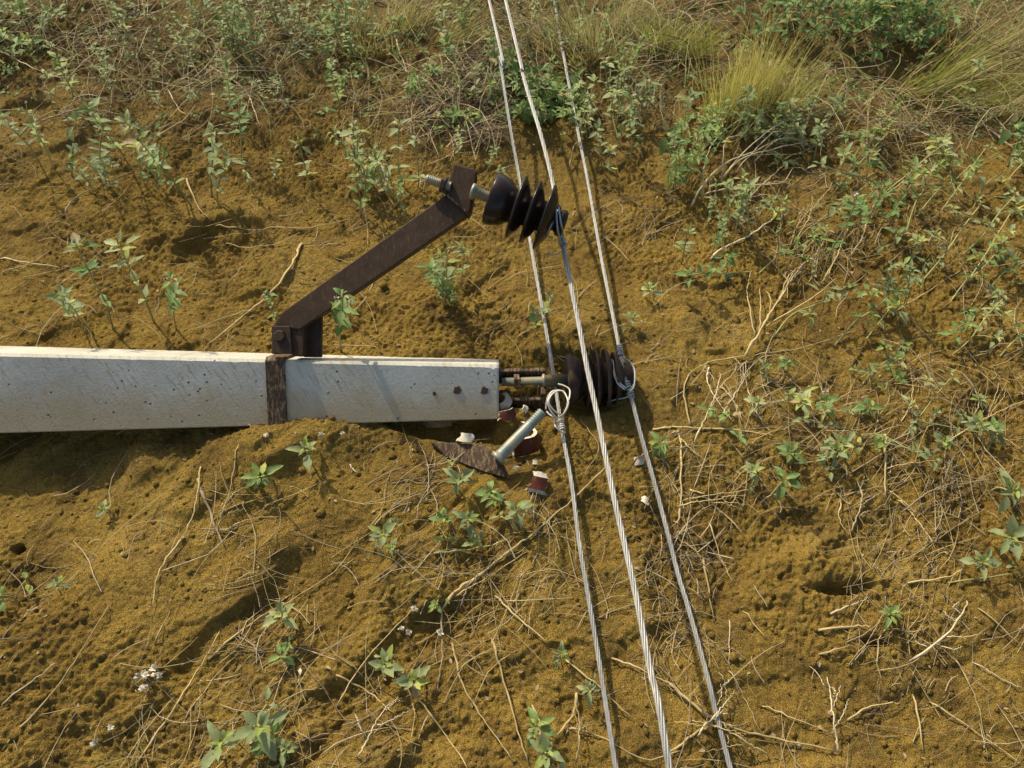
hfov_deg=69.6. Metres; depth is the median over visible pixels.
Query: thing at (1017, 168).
sprawling weed
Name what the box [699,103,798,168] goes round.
leafy shrub
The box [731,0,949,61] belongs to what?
leafy shrub
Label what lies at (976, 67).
upright weed
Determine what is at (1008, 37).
grass tuft
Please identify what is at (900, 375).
weed
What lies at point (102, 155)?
upright weed
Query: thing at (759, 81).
grass tuft
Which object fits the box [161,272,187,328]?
upright weed
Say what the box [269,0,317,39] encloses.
bushy weed
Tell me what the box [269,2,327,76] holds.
bare branch
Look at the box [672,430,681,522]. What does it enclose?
dry stalk
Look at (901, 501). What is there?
dry stalk
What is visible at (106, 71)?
upright weed
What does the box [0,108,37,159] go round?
upright weed
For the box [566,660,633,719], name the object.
dry stalk
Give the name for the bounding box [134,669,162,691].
white flower
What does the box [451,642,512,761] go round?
dry stalk
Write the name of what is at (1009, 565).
weed
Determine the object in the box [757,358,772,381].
weed
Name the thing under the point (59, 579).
weed
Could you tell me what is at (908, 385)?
dry stalk
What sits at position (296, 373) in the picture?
concrete pole
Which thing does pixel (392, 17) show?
upright weed
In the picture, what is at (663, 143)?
sprawling weed
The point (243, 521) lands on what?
dry stalk
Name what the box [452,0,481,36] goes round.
bushy weed
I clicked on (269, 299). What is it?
upright weed
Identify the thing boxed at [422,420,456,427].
porcelain shard
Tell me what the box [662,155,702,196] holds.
bushy weed
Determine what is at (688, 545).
dry stalk
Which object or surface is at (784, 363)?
weed
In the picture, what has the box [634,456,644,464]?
porcelain shard
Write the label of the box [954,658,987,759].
dry stalk
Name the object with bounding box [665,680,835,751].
dry stalk
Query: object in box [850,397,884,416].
weed
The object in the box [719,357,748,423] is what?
bare branch
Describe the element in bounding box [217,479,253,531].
bare branch
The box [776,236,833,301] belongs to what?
bare branch
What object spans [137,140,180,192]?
upright weed
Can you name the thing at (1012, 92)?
grass tuft
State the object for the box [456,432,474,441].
porcelain shard
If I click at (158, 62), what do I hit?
upright weed
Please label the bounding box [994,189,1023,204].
sprawling weed
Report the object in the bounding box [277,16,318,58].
bushy weed
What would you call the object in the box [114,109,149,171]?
upright weed
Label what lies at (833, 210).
sprawling weed
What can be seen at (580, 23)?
upright weed
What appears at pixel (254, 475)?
weed
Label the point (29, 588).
weed
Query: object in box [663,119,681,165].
upright weed
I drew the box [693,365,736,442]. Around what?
bare branch
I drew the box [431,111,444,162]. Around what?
upright weed
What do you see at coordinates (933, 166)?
sprawling weed
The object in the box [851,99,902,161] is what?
sprawling weed
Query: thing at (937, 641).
bare branch
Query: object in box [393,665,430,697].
weed
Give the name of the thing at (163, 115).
ground cover
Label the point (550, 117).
leafy shrub
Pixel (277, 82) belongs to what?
bushy weed
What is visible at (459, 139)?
upright weed
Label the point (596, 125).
upright weed
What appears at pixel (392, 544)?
weed
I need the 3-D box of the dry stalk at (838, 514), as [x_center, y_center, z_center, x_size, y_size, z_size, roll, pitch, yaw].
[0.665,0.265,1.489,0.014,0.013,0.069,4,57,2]
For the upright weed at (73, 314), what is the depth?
1.69 m
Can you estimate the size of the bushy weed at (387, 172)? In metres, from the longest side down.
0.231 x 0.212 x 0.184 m
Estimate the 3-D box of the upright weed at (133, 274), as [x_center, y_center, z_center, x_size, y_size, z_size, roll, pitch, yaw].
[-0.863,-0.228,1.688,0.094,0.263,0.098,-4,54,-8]
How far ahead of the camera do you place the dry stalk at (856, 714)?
1.30 m
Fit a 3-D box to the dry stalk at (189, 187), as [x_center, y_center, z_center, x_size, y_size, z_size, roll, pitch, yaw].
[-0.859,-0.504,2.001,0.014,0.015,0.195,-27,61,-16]
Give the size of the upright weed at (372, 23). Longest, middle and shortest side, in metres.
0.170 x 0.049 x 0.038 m
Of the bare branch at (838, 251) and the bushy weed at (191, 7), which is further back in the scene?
the bushy weed at (191, 7)
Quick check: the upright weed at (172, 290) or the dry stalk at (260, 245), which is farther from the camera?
the dry stalk at (260, 245)
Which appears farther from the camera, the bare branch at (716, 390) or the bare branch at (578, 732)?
the bare branch at (716, 390)
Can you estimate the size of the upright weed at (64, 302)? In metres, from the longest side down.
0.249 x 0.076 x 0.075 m
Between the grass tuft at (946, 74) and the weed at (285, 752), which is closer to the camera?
the weed at (285, 752)
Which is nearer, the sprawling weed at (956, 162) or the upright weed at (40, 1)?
the sprawling weed at (956, 162)
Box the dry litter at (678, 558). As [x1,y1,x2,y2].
[0,0,1023,767]
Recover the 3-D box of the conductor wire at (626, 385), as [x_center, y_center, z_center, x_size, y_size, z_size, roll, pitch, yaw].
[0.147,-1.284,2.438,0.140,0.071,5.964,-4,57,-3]
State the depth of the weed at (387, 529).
1.41 m
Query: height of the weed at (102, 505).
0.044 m
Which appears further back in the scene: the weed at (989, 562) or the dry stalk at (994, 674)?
the weed at (989, 562)
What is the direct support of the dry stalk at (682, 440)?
on the ground at (66, 636)
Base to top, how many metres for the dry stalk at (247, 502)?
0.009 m
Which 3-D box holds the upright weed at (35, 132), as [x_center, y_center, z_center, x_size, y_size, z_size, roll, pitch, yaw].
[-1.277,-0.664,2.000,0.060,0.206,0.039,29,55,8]
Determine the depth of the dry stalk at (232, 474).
1.49 m
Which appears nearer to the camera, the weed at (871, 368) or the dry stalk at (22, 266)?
the weed at (871, 368)
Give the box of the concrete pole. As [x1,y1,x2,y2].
[0,164,632,478]
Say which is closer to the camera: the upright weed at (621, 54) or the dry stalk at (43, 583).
the dry stalk at (43, 583)
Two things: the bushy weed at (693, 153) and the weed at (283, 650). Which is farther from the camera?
the bushy weed at (693, 153)
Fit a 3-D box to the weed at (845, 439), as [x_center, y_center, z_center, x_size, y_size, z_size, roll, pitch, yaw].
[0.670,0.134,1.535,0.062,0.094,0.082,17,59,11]
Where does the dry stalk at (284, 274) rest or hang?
on the ground at (66, 636)
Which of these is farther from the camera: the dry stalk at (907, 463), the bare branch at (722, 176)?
the bare branch at (722, 176)
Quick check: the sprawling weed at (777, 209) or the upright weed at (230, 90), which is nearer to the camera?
the sprawling weed at (777, 209)
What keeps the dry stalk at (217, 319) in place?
on the ground at (66, 636)
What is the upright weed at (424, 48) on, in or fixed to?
on the ground at (66, 636)
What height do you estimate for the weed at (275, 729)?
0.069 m
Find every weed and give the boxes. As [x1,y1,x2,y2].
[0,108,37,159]
[0,572,32,611]
[10,49,21,79]
[20,101,54,168]
[32,17,57,61]
[35,0,44,17]
[39,69,56,108]
[44,283,93,333]
[44,575,76,591]
[47,50,79,105]
[56,290,86,333]
[62,233,113,329]
[66,109,81,175]
[66,156,119,196]
[77,97,131,169]
[86,42,120,87]
[87,123,112,178]
[93,59,116,97]
[95,500,112,516]
[104,0,131,43]
[104,229,154,322]
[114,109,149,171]
[122,130,190,204]
[126,0,139,23]
[132,131,169,192]
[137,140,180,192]
[141,1,151,38]
[147,80,162,110]
[152,61,161,93]
[161,0,214,32]
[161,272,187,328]
[165,21,203,54]
[172,37,182,66]
[181,31,195,73]
[201,0,218,19]
[201,720,242,767]
[202,121,227,196]
[204,0,223,30]
[209,148,245,203]
[214,1,264,69]
[214,3,232,56]
[215,52,235,97]
[217,0,259,54]
[222,78,235,118]
[228,94,251,156]
[229,0,268,39]
[230,28,250,59]
[233,685,289,760]
[238,156,252,192]
[240,462,283,489]
[248,718,284,757]
[249,74,284,106]
[261,0,289,34]
[261,288,277,322]
[261,600,297,651]
[267,642,294,666]
[267,737,299,767]
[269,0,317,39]
[269,149,281,181]
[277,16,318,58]
[285,435,315,471]
[288,136,317,195]
[305,0,338,20]
[308,23,358,69]
[312,0,352,42]
[315,16,328,41]
[320,26,336,57]
[324,62,346,115]
[327,57,336,88]
[327,118,425,208]
[329,288,358,350]
[332,69,347,111]
[338,21,353,64]
[343,137,417,216]
[344,120,383,188]
[347,298,355,318]
[348,0,367,38]
[364,0,381,54]
[365,518,402,556]
[367,644,406,677]
[384,13,400,71]
[385,538,396,555]
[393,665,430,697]
[396,188,408,221]
[416,248,463,303]
[422,46,432,85]
[423,258,453,300]
[427,599,449,612]
[428,507,457,541]
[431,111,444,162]
[433,0,450,40]
[434,240,460,304]
[439,30,463,83]
[442,459,474,494]
[451,241,472,288]
[451,510,483,539]
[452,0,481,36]
[453,124,464,164]
[462,534,482,548]
[465,61,482,110]
[474,481,503,502]
[480,27,499,61]
[484,144,499,181]
[485,22,500,72]
[485,494,505,507]
[488,56,509,98]
[489,500,533,530]
[495,164,505,173]
[508,70,519,98]
[525,74,535,101]
[525,707,556,747]
[527,728,564,767]
[529,0,538,37]
[529,305,542,332]
[532,81,544,97]
[534,290,553,313]
[542,54,555,87]
[552,639,569,670]
[556,89,570,152]
[565,74,604,138]
[574,1,585,56]
[576,672,600,706]
[588,118,607,166]
[596,8,613,54]
[596,31,605,62]
[600,56,660,137]
[604,145,616,185]
[609,57,646,120]
[616,36,643,88]
[616,44,626,73]
[617,93,640,147]
[620,311,638,332]
[622,99,637,159]
[637,82,655,109]
[641,281,662,299]
[648,431,669,462]
[659,113,693,154]
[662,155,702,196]
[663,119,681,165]
[670,122,731,188]
[674,225,695,262]
[675,87,704,149]
[675,246,751,288]
[687,112,717,148]
[689,118,726,172]
[696,96,740,149]
[696,404,753,453]
[705,178,751,232]
[710,226,726,256]
[716,215,729,247]
[728,84,764,147]
[730,176,758,239]
[731,194,749,225]
[732,167,749,233]
[740,457,764,493]
[744,190,789,218]
[744,396,765,421]
[755,86,800,153]
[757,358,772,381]
[759,228,821,272]
[768,194,794,255]
[770,465,803,499]
[772,87,846,146]
[772,282,862,337]
[776,356,796,369]
[776,387,801,402]
[776,439,807,465]
[780,124,813,148]
[788,388,811,412]
[790,197,858,254]
[792,399,863,441]
[797,224,834,278]
[798,385,839,419]
[808,142,882,194]
[810,118,829,168]
[815,436,851,481]
[816,431,854,466]
[817,181,873,221]
[821,191,867,280]
[825,102,845,118]
[828,143,876,199]
[835,281,906,344]
[836,123,894,188]
[838,123,890,147]
[849,363,877,381]
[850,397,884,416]
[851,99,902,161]
[855,178,921,232]
[857,433,886,455]
[861,426,942,470]
[862,160,884,170]
[862,337,912,384]
[867,275,921,337]
[871,156,919,217]
[876,227,910,253]
[876,367,906,395]
[877,256,934,309]
[879,604,902,629]
[882,347,906,368]
[887,133,954,190]
[902,367,959,434]
[906,156,945,229]
[906,233,929,259]
[908,404,988,434]
[916,153,984,215]
[921,136,954,158]
[924,193,989,279]
[933,431,955,450]
[936,304,979,344]
[941,142,996,209]
[951,245,1006,300]
[953,290,1014,354]
[953,410,996,442]
[957,56,985,110]
[959,548,1001,580]
[963,187,1023,253]
[970,208,1023,275]
[970,392,988,407]
[973,149,1023,207]
[976,416,1005,449]
[981,301,1002,319]
[984,284,1003,299]
[987,251,1023,291]
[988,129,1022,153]
[988,514,1023,560]
[989,468,1023,512]
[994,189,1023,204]
[998,111,1023,145]
[1000,323,1023,355]
[1005,561,1023,572]
[1009,155,1023,177]
[1011,131,1023,164]
[1012,139,1023,158]
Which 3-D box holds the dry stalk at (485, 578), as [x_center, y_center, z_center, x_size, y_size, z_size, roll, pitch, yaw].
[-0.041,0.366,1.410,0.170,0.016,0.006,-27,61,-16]
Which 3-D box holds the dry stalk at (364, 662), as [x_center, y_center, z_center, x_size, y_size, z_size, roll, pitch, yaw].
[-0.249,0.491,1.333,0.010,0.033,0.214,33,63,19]
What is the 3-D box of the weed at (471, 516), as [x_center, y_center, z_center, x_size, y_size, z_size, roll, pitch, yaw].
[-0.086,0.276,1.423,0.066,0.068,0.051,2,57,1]
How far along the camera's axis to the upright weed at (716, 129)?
1.91 m
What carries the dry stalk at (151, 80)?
on the ground at (66, 636)
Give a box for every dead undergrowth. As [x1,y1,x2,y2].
[0,0,1023,171]
[389,34,522,160]
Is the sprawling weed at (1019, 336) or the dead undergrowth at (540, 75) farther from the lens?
the dead undergrowth at (540, 75)
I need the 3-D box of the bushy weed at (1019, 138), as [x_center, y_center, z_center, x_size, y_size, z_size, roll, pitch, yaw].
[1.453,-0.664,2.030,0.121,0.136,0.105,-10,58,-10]
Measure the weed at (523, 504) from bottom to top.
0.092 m
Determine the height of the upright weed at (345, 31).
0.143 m
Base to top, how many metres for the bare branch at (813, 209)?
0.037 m
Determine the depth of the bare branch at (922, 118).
2.16 m
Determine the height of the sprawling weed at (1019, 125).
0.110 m
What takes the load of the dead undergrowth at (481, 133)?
on the ground at (66, 636)
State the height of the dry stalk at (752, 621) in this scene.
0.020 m
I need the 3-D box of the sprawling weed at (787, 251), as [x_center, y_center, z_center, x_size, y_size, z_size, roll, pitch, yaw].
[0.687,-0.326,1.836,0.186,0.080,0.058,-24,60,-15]
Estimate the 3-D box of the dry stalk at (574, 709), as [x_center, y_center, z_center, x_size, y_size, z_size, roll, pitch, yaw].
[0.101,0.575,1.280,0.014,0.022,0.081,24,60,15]
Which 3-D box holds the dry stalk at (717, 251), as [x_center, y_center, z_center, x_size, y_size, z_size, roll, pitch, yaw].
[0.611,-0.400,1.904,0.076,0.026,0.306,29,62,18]
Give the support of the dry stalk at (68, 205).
on the ground at (66, 636)
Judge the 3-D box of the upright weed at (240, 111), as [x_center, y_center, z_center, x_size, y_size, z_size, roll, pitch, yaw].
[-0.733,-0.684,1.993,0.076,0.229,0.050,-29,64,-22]
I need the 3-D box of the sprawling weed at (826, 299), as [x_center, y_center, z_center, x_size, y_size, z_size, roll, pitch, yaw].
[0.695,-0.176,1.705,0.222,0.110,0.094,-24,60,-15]
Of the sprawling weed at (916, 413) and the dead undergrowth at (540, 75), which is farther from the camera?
the dead undergrowth at (540, 75)
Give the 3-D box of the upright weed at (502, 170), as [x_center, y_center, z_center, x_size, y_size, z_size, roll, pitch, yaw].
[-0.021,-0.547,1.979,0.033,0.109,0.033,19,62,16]
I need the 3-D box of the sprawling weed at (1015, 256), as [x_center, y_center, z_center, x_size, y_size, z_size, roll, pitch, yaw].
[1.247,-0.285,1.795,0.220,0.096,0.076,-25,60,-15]
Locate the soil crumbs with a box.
[0,90,1023,767]
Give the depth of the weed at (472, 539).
1.43 m
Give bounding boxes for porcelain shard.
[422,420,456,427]
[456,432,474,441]
[497,407,515,421]
[499,392,511,410]
[512,421,541,455]
[522,405,527,413]
[527,471,547,494]
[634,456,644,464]
[640,496,648,504]
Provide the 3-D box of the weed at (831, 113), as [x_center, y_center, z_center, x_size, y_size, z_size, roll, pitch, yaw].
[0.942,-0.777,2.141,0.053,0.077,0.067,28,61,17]
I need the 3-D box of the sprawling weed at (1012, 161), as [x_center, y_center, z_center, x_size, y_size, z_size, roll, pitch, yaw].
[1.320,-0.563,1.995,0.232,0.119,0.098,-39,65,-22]
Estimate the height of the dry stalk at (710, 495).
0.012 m
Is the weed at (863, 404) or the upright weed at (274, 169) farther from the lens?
the upright weed at (274, 169)
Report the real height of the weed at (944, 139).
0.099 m
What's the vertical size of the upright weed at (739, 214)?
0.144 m
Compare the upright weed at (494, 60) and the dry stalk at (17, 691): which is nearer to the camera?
the dry stalk at (17, 691)
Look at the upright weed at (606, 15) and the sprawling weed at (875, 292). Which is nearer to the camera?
the sprawling weed at (875, 292)
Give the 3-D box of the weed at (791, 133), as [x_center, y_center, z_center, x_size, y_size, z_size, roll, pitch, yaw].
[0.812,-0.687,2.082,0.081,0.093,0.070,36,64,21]
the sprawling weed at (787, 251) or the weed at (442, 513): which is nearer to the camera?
the weed at (442, 513)
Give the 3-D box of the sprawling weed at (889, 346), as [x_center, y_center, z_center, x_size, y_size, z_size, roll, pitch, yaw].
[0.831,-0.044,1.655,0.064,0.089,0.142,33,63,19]
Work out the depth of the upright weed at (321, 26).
2.26 m
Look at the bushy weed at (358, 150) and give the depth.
1.93 m
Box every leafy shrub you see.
[0,0,68,56]
[402,35,586,132]
[494,63,596,125]
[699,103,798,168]
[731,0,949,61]
[832,0,979,53]
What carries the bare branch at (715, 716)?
on the ground at (66, 636)
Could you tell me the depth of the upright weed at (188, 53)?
2.26 m
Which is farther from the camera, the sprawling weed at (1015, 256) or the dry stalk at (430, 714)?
the sprawling weed at (1015, 256)
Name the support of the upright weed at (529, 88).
on the ground at (66, 636)
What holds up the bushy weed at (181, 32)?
on the ground at (66, 636)
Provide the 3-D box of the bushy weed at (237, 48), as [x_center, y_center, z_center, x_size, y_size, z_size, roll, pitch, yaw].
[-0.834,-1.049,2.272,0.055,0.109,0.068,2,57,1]
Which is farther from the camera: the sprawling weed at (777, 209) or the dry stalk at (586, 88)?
the dry stalk at (586, 88)
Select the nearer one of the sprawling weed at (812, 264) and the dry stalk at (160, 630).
the dry stalk at (160, 630)
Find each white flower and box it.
[89,738,102,747]
[107,724,116,730]
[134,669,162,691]
[149,664,159,671]
[411,604,417,613]
[437,629,443,635]
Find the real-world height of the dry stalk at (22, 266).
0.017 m
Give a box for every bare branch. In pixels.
[39,70,133,130]
[40,29,128,97]
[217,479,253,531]
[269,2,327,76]
[354,697,409,756]
[381,56,410,128]
[460,550,509,608]
[569,103,605,167]
[572,705,595,762]
[633,384,710,462]
[673,697,767,755]
[677,478,752,510]
[691,117,816,205]
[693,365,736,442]
[697,673,733,736]
[713,377,742,436]
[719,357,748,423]
[744,266,835,357]
[745,158,809,203]
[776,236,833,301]
[793,180,837,244]
[811,667,849,752]
[821,218,861,282]
[850,193,890,257]
[850,476,880,531]
[871,105,959,160]
[883,94,961,135]
[900,453,997,512]
[909,600,976,661]
[952,385,1022,445]
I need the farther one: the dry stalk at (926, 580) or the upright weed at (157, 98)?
the upright weed at (157, 98)
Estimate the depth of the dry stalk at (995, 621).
1.36 m
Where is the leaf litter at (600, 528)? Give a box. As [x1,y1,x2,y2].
[0,0,1023,766]
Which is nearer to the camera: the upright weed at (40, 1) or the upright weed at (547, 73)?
the upright weed at (547, 73)
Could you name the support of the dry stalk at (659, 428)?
on the ground at (66, 636)
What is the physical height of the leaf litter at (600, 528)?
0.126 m
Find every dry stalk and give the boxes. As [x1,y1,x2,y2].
[1,52,64,79]
[1,251,49,273]
[1,257,59,267]
[1,663,54,705]
[2,605,108,750]
[3,28,154,40]
[24,564,67,599]
[44,47,124,98]
[65,170,134,213]
[109,79,205,96]
[134,631,219,767]
[153,537,184,608]
[154,611,169,644]
[164,466,201,559]
[175,310,254,337]
[185,653,237,719]
[186,178,210,220]
[196,478,224,545]
[206,64,259,124]
[208,243,302,344]
[208,558,354,659]
[215,219,352,230]
[218,446,237,514]
[222,516,281,532]
[223,494,278,511]
[226,232,300,247]
[336,609,411,707]
[336,674,392,712]
[342,55,410,73]
[371,0,435,19]
[402,671,466,767]
[412,715,428,759]
[434,539,507,554]
[436,609,442,692]
[441,467,604,609]
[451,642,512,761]
[452,551,527,598]
[491,639,527,762]
[494,595,547,642]
[557,692,577,734]
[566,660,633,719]
[567,68,603,120]
[568,727,678,760]
[579,418,598,475]
[611,658,677,687]
[653,426,773,436]
[660,534,662,574]
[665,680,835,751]
[671,536,704,559]
[671,723,738,752]
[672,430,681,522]
[681,438,705,460]
[681,489,747,501]
[683,362,709,426]
[690,489,743,534]
[702,558,714,622]
[706,367,732,421]
[708,330,854,361]
[710,193,774,259]
[710,524,732,581]
[720,387,742,421]
[728,620,730,662]
[728,670,761,733]
[742,373,770,433]
[742,611,765,637]
[762,706,829,734]
[790,209,810,245]
[818,624,870,631]
[819,645,848,655]
[830,597,867,614]
[838,499,845,531]
[841,481,902,496]
[847,702,902,720]
[850,429,927,473]
[873,271,958,310]
[883,434,886,496]
[886,460,935,468]
[888,490,917,514]
[893,383,926,389]
[897,500,935,549]
[901,386,913,422]
[908,569,964,583]
[911,694,922,749]
[929,701,1023,765]
[947,573,1023,583]
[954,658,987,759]
[973,662,1023,688]
[978,608,1023,648]
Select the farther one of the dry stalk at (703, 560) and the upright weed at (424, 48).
the upright weed at (424, 48)
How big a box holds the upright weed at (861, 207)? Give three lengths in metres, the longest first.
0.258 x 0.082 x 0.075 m
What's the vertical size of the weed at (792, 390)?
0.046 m
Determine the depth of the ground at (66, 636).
1.56 m
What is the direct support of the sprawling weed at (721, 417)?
on the ground at (66, 636)
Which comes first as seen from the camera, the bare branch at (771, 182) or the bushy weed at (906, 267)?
the bushy weed at (906, 267)
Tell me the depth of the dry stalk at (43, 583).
1.43 m
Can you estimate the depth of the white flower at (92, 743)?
1.25 m
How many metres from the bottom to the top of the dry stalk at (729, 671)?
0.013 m
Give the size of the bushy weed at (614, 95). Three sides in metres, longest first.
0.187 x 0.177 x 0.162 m
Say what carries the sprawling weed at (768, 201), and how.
on the ground at (66, 636)
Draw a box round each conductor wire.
[488,0,617,767]
[504,0,672,767]
[554,2,732,767]
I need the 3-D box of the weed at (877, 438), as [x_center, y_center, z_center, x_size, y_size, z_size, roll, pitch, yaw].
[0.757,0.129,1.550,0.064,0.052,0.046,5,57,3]
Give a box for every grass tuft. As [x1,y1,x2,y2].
[84,744,143,767]
[294,0,507,61]
[480,0,694,72]
[629,0,739,62]
[678,0,836,131]
[763,32,877,119]
[889,7,1023,112]
[916,0,1023,78]
[931,51,1023,121]
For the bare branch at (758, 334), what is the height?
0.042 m
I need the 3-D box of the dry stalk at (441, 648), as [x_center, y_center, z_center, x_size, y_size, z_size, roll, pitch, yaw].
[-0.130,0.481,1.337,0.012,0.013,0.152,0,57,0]
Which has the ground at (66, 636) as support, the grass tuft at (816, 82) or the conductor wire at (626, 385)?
the grass tuft at (816, 82)
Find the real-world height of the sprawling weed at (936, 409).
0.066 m
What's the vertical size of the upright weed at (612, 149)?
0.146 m
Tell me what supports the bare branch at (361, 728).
on the ground at (66, 636)
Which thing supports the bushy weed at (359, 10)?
on the ground at (66, 636)
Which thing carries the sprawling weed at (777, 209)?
on the ground at (66, 636)
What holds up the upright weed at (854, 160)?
on the ground at (66, 636)
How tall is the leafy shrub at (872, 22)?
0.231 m
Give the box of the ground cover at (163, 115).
[0,0,1023,157]
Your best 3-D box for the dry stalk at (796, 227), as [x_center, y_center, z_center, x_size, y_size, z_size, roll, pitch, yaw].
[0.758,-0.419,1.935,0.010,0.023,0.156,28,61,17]
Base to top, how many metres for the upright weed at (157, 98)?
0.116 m
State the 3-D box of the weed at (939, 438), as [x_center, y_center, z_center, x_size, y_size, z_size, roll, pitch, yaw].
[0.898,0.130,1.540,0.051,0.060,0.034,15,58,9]
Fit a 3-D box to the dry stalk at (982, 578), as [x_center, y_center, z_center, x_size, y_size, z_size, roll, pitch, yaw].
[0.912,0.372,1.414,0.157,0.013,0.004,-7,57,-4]
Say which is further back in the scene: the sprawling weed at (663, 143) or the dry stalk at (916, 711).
the sprawling weed at (663, 143)
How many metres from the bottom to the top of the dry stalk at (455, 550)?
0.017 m
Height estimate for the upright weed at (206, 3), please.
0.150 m
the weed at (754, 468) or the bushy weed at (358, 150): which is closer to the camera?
the weed at (754, 468)
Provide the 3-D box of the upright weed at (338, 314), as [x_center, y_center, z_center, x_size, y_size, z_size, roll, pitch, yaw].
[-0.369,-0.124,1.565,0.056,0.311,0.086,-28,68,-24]
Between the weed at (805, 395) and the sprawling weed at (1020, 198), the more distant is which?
the sprawling weed at (1020, 198)
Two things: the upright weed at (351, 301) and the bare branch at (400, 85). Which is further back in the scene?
the bare branch at (400, 85)
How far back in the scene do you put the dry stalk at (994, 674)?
1.32 m
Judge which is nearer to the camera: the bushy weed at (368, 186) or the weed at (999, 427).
the weed at (999, 427)
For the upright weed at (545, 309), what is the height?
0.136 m
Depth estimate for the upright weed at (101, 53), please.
2.14 m
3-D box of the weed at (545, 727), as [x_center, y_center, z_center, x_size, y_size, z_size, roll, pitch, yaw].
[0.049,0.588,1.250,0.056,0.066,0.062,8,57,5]
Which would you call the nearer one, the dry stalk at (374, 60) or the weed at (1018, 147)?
the weed at (1018, 147)
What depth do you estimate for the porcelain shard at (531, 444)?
1.55 m
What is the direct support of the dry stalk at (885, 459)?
on the ground at (66, 636)
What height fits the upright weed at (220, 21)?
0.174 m
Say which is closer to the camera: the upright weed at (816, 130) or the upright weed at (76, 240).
the upright weed at (76, 240)
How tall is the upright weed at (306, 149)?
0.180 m
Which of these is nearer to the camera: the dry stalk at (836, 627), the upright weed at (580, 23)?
the dry stalk at (836, 627)
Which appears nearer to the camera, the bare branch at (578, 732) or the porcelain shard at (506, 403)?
the bare branch at (578, 732)
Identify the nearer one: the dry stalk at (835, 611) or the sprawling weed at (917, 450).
the dry stalk at (835, 611)
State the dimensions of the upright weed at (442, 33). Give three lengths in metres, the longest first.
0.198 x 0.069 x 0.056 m
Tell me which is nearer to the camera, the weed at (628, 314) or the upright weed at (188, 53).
the weed at (628, 314)
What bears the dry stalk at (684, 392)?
on the ground at (66, 636)
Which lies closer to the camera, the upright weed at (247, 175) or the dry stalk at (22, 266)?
the dry stalk at (22, 266)
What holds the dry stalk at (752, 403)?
on the ground at (66, 636)
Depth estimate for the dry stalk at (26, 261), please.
1.84 m
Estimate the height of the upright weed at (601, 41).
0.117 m
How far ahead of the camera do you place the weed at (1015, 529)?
1.40 m
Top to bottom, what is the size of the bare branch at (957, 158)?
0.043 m
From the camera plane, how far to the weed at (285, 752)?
1.22 m
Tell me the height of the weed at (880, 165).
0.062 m
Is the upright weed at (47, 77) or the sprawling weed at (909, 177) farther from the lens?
the upright weed at (47, 77)
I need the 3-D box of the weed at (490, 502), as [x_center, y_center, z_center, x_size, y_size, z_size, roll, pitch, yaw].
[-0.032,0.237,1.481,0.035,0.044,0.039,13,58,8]
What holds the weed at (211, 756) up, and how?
on the ground at (66, 636)
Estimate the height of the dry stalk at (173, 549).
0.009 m
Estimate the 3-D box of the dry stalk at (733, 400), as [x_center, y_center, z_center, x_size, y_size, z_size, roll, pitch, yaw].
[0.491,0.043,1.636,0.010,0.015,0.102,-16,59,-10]
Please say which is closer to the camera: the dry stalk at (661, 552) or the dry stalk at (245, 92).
the dry stalk at (661, 552)
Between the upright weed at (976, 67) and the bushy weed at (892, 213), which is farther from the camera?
the upright weed at (976, 67)
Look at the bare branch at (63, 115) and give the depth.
2.13 m
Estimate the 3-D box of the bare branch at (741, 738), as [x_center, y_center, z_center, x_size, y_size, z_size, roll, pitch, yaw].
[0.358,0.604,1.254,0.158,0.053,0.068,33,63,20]
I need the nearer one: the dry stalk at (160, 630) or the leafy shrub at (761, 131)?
the dry stalk at (160, 630)
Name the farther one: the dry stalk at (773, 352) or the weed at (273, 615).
the dry stalk at (773, 352)
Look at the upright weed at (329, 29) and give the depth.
2.24 m
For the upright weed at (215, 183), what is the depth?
1.88 m
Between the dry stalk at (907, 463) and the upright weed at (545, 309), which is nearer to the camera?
the dry stalk at (907, 463)
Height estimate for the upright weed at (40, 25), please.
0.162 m
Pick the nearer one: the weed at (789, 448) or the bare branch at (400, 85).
the weed at (789, 448)
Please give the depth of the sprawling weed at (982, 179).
1.99 m
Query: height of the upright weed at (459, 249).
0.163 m
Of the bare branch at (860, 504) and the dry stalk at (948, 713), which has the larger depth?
the bare branch at (860, 504)
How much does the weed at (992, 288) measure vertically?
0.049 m
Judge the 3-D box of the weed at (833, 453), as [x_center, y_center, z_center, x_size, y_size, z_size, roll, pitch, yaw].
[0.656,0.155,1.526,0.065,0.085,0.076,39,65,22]
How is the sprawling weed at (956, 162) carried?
on the ground at (66, 636)
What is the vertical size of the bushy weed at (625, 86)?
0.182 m
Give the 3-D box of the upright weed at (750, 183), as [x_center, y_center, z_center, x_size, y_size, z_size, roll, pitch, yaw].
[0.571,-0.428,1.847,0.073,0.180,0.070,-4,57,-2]
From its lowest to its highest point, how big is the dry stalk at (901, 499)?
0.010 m
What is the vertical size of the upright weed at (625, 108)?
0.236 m
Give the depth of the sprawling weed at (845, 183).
1.93 m
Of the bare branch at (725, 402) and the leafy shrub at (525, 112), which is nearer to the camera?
the bare branch at (725, 402)
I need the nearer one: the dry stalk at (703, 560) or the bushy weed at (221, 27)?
the dry stalk at (703, 560)
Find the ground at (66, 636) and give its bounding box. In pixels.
[0,0,1023,767]
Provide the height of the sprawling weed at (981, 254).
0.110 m
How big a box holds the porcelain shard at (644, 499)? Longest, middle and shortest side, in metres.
0.021 x 0.014 x 0.008 m
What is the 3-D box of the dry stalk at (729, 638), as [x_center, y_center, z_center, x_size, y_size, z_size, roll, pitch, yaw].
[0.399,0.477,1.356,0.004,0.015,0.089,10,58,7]

